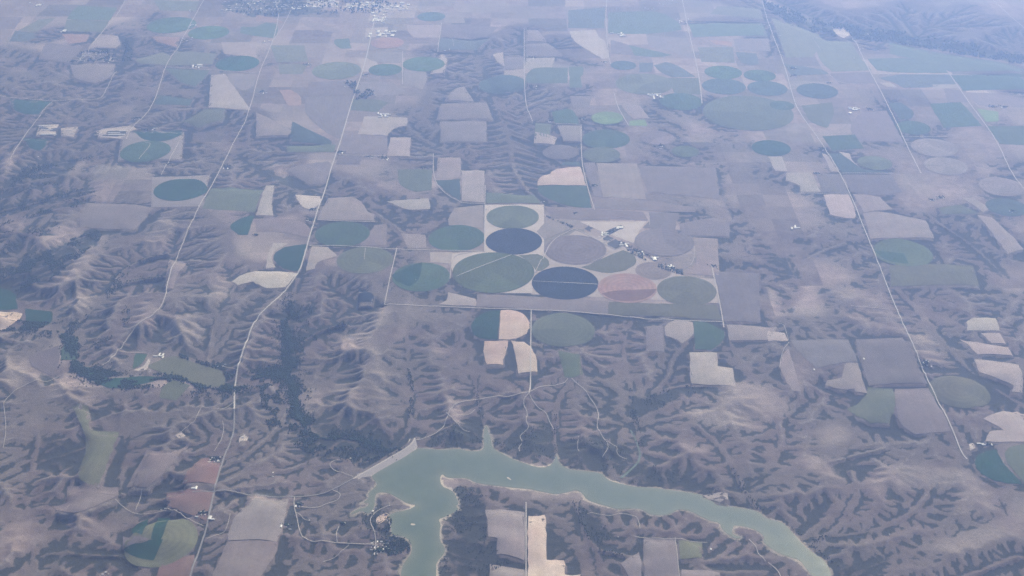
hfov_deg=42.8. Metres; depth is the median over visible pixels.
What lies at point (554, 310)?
road
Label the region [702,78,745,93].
pivot field
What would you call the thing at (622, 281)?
pivot field
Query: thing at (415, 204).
crop field
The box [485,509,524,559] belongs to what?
crop field
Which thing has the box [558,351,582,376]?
crop field
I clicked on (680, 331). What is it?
crop field
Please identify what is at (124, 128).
bare soil path
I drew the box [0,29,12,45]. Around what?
crop field
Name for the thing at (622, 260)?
crop field
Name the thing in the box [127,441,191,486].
crop field
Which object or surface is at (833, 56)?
crop field
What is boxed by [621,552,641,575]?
crop field
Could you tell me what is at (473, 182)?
crop field
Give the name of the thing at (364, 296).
crop field
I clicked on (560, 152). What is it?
pivot field
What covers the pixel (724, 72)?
pivot field
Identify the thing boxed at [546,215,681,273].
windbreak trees
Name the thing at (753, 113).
pivot field
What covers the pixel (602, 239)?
bare soil path
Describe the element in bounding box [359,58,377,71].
bare soil path
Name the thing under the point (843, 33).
bare soil path
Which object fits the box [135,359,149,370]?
bare soil path
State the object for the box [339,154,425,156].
road
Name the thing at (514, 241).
pivot field
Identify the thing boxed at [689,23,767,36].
crop field
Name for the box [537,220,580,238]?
crop field
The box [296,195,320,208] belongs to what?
crop field
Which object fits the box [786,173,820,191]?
crop field
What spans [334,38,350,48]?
crop field
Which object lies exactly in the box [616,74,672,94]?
pivot field
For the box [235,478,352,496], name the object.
road
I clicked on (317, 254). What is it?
crop field
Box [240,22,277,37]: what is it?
crop field
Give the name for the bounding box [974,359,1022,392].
crop field
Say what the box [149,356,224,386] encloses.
crop field
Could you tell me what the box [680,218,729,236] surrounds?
crop field
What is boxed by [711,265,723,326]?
road
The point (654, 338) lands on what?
crop field
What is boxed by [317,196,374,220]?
crop field
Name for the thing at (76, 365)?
creek woods
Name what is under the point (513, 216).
pivot field
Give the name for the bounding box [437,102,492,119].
crop field
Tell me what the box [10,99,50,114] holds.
crop field
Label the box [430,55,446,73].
bare soil path
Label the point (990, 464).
crop field
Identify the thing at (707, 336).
crop field
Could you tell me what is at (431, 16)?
pivot field
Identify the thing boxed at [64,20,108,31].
crop field
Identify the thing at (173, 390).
crop field
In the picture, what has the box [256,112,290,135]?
crop field
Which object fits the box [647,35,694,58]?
crop field
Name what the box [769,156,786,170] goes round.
crop field
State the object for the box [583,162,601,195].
crop field
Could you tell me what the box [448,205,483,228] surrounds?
crop field
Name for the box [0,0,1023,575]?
ground
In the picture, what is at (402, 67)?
road
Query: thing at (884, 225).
crop field
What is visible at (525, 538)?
path
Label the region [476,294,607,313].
crop field
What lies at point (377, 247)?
road
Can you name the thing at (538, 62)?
crop field
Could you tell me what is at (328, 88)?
crop field
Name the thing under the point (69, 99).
road
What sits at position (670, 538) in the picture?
path
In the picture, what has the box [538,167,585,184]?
crop field
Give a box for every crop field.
[0,17,22,28]
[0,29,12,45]
[0,289,17,309]
[0,312,21,331]
[10,31,34,41]
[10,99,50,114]
[18,18,54,31]
[23,138,46,150]
[25,308,52,324]
[29,346,59,374]
[39,42,82,62]
[54,482,118,512]
[61,337,77,359]
[62,34,88,43]
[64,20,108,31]
[67,6,116,19]
[70,63,114,82]
[71,403,118,485]
[80,203,152,229]
[82,366,160,387]
[89,34,119,47]
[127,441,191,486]
[133,353,146,367]
[134,130,182,140]
[136,53,169,64]
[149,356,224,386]
[151,36,179,46]
[154,0,198,10]
[154,95,193,104]
[156,555,194,575]
[160,379,189,399]
[165,68,208,85]
[165,260,186,288]
[166,489,212,521]
[168,51,215,64]
[182,108,225,127]
[183,458,219,483]
[203,187,262,211]
[209,74,250,109]
[212,541,277,575]
[221,42,255,56]
[227,73,255,90]
[228,498,288,541]
[230,216,253,234]
[232,271,296,287]
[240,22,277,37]
[256,15,282,22]
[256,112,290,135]
[256,185,273,214]
[256,218,309,236]
[266,243,287,268]
[270,45,308,61]
[274,244,305,270]
[278,64,306,73]
[280,89,300,105]
[286,161,330,184]
[287,144,335,151]
[289,122,331,143]
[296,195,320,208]
[298,19,342,33]
[305,96,350,137]
[306,246,336,270]
[308,80,348,94]
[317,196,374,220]
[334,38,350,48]
[336,156,361,163]
[339,134,387,153]
[350,99,387,111]
[356,82,407,95]
[358,116,407,135]
[358,287,373,302]
[360,224,386,245]
[367,52,401,62]
[387,137,410,155]
[388,198,429,209]
[398,169,431,191]
[401,233,425,247]
[404,70,426,89]
[407,25,440,37]
[430,252,451,262]
[434,179,459,200]
[436,157,460,177]
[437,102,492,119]
[439,38,487,49]
[440,24,497,38]
[440,120,486,141]
[440,292,476,305]
[442,13,464,22]
[445,87,473,101]
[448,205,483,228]
[461,170,484,201]
[471,310,499,338]
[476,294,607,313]
[483,340,507,364]
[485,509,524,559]
[486,193,539,202]
[489,564,524,575]
[493,52,503,65]
[499,310,529,338]
[504,56,523,68]
[504,70,523,76]
[511,341,536,372]
[519,254,548,270]
[525,30,545,41]
[525,42,562,57]
[525,58,554,67]
[526,67,567,82]
[527,515,580,575]
[534,132,556,143]
[535,123,550,136]
[537,185,591,207]
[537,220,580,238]
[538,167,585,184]
[544,206,648,220]
[552,109,578,123]
[557,125,580,141]
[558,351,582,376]
[561,162,579,165]
[568,8,604,27]
[569,30,608,58]
[569,66,583,87]
[570,96,591,107]
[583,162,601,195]
[583,250,635,272]
[595,198,696,211]
[596,163,645,198]
[608,11,680,33]
[608,302,720,319]
[610,40,633,54]
[620,102,648,118]
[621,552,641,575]
[629,45,670,56]
[629,120,646,125]
[638,166,719,198]
[639,63,652,71]
[643,212,678,228]
[643,538,678,575]
[646,325,663,351]
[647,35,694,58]
[654,62,694,76]
[665,320,693,342]
[668,78,700,94]
[678,540,701,558]
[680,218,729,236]
[681,569,719,575]
[685,237,719,275]
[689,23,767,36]
[689,352,735,386]
[693,321,724,349]
[698,47,734,62]
[710,40,731,45]
[711,6,762,19]
[715,271,759,322]
[726,324,776,339]
[733,38,769,50]
[736,52,758,64]
[767,331,787,340]
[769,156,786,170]
[771,18,821,56]
[780,349,800,390]
[784,64,827,74]
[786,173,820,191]
[791,339,856,367]
[801,102,833,127]
[813,38,870,71]
[817,174,847,192]
[822,153,837,171]
[823,134,863,150]
[824,194,855,217]
[825,363,866,392]
[827,153,889,172]
[830,72,875,83]
[840,152,857,165]
[843,174,901,194]
[847,387,894,423]
[851,111,902,141]
[853,194,891,211]
[856,337,927,385]
[863,212,933,238]
[868,58,947,72]
[879,82,896,86]
[880,74,955,87]
[888,102,913,119]
[889,43,1023,73]
[889,264,978,285]
[895,388,950,433]
[930,102,981,127]
[932,84,957,87]
[939,205,976,213]
[945,88,967,101]
[951,73,1023,90]
[960,339,1012,355]
[963,92,1023,106]
[963,198,987,211]
[967,318,999,330]
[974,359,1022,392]
[975,450,1020,483]
[978,109,998,121]
[978,215,1022,253]
[981,333,1005,343]
[984,411,1023,441]
[987,126,1023,144]
[1005,444,1023,481]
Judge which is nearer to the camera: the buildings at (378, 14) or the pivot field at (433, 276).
the pivot field at (433, 276)
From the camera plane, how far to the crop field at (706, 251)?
18566.54 m
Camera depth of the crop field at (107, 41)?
26387.34 m
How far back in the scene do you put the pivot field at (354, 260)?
18485.08 m
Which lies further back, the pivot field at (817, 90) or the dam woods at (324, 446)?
the pivot field at (817, 90)
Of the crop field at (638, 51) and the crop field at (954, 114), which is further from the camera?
the crop field at (638, 51)
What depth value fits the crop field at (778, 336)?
16730.20 m
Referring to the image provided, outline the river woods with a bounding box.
[763,0,1023,62]
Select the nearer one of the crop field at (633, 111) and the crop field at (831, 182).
the crop field at (831, 182)
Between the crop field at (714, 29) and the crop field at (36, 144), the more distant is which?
the crop field at (714, 29)
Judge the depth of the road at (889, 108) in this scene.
23154.62 m
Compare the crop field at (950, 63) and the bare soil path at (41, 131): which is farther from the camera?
the crop field at (950, 63)
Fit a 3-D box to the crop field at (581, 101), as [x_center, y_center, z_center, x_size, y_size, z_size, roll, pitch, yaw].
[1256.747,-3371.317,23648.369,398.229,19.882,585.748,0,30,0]
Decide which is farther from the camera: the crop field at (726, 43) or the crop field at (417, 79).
the crop field at (726, 43)
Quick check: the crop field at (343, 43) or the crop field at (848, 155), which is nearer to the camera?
the crop field at (848, 155)
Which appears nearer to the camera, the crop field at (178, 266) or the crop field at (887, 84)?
the crop field at (178, 266)
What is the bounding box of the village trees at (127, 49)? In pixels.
[79,39,373,98]
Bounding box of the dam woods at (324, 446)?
[288,402,379,459]
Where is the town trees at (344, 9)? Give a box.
[228,0,400,15]
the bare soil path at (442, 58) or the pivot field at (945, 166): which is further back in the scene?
the bare soil path at (442, 58)
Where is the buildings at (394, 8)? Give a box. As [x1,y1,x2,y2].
[379,3,408,9]
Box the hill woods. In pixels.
[0,156,161,348]
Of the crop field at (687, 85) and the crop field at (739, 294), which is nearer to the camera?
the crop field at (739, 294)
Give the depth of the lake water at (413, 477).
14098.68 m
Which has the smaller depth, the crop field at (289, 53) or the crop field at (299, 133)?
the crop field at (299, 133)
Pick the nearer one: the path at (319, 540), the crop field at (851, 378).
the path at (319, 540)
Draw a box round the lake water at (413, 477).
[351,426,830,575]
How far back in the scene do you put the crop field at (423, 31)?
26957.43 m
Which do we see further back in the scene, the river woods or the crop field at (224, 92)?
the river woods
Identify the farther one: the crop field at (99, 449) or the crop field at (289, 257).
the crop field at (289, 257)
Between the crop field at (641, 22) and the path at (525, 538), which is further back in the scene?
the crop field at (641, 22)
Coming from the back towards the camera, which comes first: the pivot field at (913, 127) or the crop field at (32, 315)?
the pivot field at (913, 127)
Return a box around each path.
[3,375,59,446]
[36,124,58,135]
[61,127,77,136]
[96,125,135,135]
[98,129,127,138]
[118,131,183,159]
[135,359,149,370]
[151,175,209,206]
[176,432,184,437]
[239,434,247,441]
[294,497,360,543]
[301,490,339,507]
[306,1,338,6]
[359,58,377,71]
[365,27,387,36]
[370,505,389,554]
[376,513,387,522]
[416,391,530,439]
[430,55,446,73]
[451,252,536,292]
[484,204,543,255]
[519,393,528,450]
[525,502,526,575]
[529,393,553,428]
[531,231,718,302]
[572,378,607,456]
[581,221,645,242]
[596,235,610,247]
[635,536,706,542]
[703,492,727,501]
[832,27,850,37]
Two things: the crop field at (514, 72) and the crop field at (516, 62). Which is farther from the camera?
the crop field at (516, 62)
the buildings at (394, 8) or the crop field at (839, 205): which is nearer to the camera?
the crop field at (839, 205)
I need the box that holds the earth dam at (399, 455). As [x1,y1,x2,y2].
[353,438,416,478]
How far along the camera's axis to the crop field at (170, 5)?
28411.50 m
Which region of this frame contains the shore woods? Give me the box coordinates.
[372,516,410,555]
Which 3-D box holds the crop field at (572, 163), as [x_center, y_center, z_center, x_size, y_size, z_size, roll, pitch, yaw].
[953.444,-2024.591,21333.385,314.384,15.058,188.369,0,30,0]
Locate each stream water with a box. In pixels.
[629,453,640,470]
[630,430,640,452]
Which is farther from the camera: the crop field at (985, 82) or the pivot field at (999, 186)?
the crop field at (985, 82)
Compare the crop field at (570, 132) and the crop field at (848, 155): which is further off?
the crop field at (570, 132)
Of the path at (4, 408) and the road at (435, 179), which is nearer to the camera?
the path at (4, 408)
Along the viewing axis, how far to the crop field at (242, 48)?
26061.45 m
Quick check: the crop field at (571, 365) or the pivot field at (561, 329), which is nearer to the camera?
the crop field at (571, 365)
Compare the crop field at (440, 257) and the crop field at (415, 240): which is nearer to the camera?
the crop field at (440, 257)
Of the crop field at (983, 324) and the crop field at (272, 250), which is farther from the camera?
the crop field at (272, 250)
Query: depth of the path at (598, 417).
15294.64 m
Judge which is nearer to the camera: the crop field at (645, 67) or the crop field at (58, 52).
the crop field at (645, 67)
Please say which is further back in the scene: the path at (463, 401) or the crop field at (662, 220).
the crop field at (662, 220)
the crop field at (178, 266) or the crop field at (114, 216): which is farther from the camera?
the crop field at (114, 216)
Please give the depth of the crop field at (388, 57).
25609.84 m
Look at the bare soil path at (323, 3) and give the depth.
28479.85 m
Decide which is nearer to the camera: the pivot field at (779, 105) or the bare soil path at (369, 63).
the pivot field at (779, 105)
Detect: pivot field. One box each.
[120,141,170,161]
[124,519,197,567]
[147,17,195,32]
[154,179,206,200]
[188,26,228,38]
[215,56,258,70]
[312,62,360,78]
[315,222,369,246]
[337,247,392,272]
[369,64,401,75]
[371,37,403,47]
[392,263,449,290]
[403,57,444,70]
[417,12,444,20]
[428,225,483,250]
[452,252,533,292]
[479,75,525,93]
[486,205,538,228]
[486,228,541,253]
[532,267,597,299]
[532,313,594,346]
[543,145,578,158]
[544,235,605,263]
[582,130,629,147]
[583,147,619,161]
[591,112,622,123]
[598,273,656,302]
[611,61,635,69]
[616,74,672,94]
[635,228,693,255]
[635,262,671,278]
[640,131,674,144]
[657,276,715,304]
[660,93,701,109]
[672,146,698,156]
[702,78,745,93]
[703,96,793,130]
[704,66,741,78]
[743,70,775,80]
[747,81,787,95]
[752,140,790,155]
[770,101,794,109]
[796,83,837,98]
[857,156,891,169]
[873,238,932,265]
[896,121,930,134]
[911,138,957,156]
[924,157,967,174]
[929,376,989,407]
[979,177,1023,195]
[985,198,1023,215]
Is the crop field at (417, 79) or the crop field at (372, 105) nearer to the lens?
the crop field at (372, 105)
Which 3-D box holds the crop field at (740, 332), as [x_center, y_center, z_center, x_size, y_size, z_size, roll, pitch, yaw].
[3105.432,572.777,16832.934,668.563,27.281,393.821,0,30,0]
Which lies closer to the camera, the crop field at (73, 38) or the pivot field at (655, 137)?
the pivot field at (655, 137)
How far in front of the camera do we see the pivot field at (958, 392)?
15654.55 m
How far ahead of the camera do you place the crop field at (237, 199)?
20155.65 m
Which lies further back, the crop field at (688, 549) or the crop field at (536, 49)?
the crop field at (536, 49)
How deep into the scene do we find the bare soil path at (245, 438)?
15001.67 m
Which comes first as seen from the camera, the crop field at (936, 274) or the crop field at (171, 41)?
the crop field at (936, 274)
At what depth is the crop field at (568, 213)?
19721.50 m
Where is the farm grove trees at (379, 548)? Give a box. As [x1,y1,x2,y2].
[373,546,385,552]
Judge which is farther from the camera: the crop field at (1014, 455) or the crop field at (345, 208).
the crop field at (345, 208)
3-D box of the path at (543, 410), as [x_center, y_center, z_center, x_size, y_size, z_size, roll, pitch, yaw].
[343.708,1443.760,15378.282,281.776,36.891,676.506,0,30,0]
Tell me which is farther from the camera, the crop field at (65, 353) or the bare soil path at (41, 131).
the bare soil path at (41, 131)
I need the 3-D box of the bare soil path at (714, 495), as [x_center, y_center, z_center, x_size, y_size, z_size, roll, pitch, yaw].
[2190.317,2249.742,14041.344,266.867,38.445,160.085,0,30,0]
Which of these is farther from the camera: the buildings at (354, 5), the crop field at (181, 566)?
the buildings at (354, 5)
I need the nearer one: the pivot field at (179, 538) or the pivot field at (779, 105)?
the pivot field at (179, 538)
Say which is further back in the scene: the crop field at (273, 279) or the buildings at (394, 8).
the buildings at (394, 8)
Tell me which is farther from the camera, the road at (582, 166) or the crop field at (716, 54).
the crop field at (716, 54)
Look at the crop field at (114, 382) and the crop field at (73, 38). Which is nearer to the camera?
the crop field at (114, 382)
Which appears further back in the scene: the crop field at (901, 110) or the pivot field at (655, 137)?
the crop field at (901, 110)
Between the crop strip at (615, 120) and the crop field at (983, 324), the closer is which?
the crop field at (983, 324)
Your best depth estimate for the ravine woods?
16434.28 m
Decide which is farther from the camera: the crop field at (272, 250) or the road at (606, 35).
the road at (606, 35)
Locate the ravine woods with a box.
[256,291,415,465]
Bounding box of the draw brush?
[360,384,847,574]
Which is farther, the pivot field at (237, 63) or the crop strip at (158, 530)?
the pivot field at (237, 63)
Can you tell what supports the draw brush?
on the ground
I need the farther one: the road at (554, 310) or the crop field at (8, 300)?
the crop field at (8, 300)
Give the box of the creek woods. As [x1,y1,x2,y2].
[0,318,404,459]
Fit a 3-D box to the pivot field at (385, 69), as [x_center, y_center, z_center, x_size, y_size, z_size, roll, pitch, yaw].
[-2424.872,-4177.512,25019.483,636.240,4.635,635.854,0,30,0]
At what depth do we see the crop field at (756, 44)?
26253.35 m
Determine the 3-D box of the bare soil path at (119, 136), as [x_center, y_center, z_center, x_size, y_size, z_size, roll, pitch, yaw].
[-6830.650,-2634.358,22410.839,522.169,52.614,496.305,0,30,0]
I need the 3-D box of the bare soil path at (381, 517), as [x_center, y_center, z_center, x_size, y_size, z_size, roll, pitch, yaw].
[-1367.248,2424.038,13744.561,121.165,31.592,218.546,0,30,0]
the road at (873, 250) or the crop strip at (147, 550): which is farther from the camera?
the road at (873, 250)
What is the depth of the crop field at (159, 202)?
20164.07 m
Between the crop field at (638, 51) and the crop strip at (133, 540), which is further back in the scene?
the crop field at (638, 51)
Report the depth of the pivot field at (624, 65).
25214.26 m
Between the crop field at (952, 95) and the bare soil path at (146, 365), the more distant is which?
the crop field at (952, 95)
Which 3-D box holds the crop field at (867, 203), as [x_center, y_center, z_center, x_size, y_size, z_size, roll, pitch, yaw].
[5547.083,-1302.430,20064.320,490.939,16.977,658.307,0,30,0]
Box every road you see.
[3,72,115,100]
[10,101,52,159]
[80,1,124,58]
[103,13,278,364]
[126,0,203,138]
[189,409,234,575]
[233,1,378,408]
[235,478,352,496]
[309,245,468,250]
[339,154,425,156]
[384,248,396,304]
[385,304,721,321]
[402,51,402,83]
[433,153,460,201]
[484,208,484,250]
[524,36,532,120]
[529,310,531,391]
[581,125,594,209]
[606,0,610,63]
[682,0,701,101]
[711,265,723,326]
[762,1,966,458]
[852,38,920,172]
[949,73,1023,188]
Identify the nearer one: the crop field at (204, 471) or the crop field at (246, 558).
the crop field at (246, 558)
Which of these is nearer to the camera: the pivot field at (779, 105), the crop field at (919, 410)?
the crop field at (919, 410)
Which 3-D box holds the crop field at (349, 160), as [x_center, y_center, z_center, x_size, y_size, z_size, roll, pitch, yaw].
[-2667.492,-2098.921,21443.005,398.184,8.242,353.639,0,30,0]
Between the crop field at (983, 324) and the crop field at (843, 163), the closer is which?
the crop field at (983, 324)
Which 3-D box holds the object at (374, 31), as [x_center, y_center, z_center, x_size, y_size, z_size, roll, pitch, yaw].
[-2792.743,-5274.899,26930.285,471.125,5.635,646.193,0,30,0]
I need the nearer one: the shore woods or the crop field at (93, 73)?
the shore woods
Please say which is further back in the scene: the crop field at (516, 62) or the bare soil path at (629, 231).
the crop field at (516, 62)
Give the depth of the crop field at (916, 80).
24525.85 m
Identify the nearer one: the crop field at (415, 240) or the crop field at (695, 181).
the crop field at (415, 240)
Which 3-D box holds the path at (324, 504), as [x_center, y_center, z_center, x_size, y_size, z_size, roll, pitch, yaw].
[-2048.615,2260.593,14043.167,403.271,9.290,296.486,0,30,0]
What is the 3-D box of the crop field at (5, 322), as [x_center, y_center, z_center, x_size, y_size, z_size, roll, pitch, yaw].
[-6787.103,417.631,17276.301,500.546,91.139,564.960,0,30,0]
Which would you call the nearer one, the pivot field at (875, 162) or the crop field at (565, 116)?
the pivot field at (875, 162)
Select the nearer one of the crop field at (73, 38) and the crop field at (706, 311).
the crop field at (706, 311)
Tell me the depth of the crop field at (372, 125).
22719.02 m
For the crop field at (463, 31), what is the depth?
26979.97 m
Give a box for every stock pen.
[603,236,612,240]
[606,225,621,234]
[608,239,622,248]
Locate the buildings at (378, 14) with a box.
[368,10,384,22]
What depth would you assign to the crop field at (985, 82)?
24477.88 m
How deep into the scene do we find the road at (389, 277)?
18058.46 m
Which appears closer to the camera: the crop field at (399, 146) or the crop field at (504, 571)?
the crop field at (504, 571)
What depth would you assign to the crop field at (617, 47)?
26049.95 m
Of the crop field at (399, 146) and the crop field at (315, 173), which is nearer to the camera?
the crop field at (315, 173)
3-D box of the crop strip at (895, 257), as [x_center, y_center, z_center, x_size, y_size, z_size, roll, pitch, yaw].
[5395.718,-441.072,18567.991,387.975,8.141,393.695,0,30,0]
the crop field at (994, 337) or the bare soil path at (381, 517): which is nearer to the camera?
the bare soil path at (381, 517)
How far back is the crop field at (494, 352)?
16462.48 m
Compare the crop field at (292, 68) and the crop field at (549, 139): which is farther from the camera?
the crop field at (292, 68)
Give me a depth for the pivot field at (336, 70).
24981.68 m
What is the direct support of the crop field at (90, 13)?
on the ground
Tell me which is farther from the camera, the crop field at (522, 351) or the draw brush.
the crop field at (522, 351)
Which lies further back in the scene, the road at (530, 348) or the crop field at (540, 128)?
the crop field at (540, 128)
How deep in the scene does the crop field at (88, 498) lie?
14032.19 m
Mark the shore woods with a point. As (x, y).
(394, 544)
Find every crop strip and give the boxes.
[123,536,149,547]
[124,539,162,559]
[132,519,147,533]
[151,518,169,540]
[392,262,421,285]
[602,289,655,300]
[608,118,622,122]
[876,251,907,262]
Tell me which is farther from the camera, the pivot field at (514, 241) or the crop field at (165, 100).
the crop field at (165, 100)
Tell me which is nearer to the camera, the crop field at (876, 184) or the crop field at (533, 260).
the crop field at (533, 260)
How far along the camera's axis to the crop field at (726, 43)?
26356.74 m
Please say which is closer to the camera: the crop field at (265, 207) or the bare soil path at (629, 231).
the bare soil path at (629, 231)
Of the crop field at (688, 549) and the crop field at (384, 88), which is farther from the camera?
the crop field at (384, 88)
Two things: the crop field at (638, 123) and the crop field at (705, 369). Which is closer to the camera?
the crop field at (705, 369)
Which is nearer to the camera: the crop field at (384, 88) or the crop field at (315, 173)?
the crop field at (315, 173)
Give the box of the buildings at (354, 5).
[347,3,377,7]
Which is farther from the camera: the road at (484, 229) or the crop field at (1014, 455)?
the road at (484, 229)

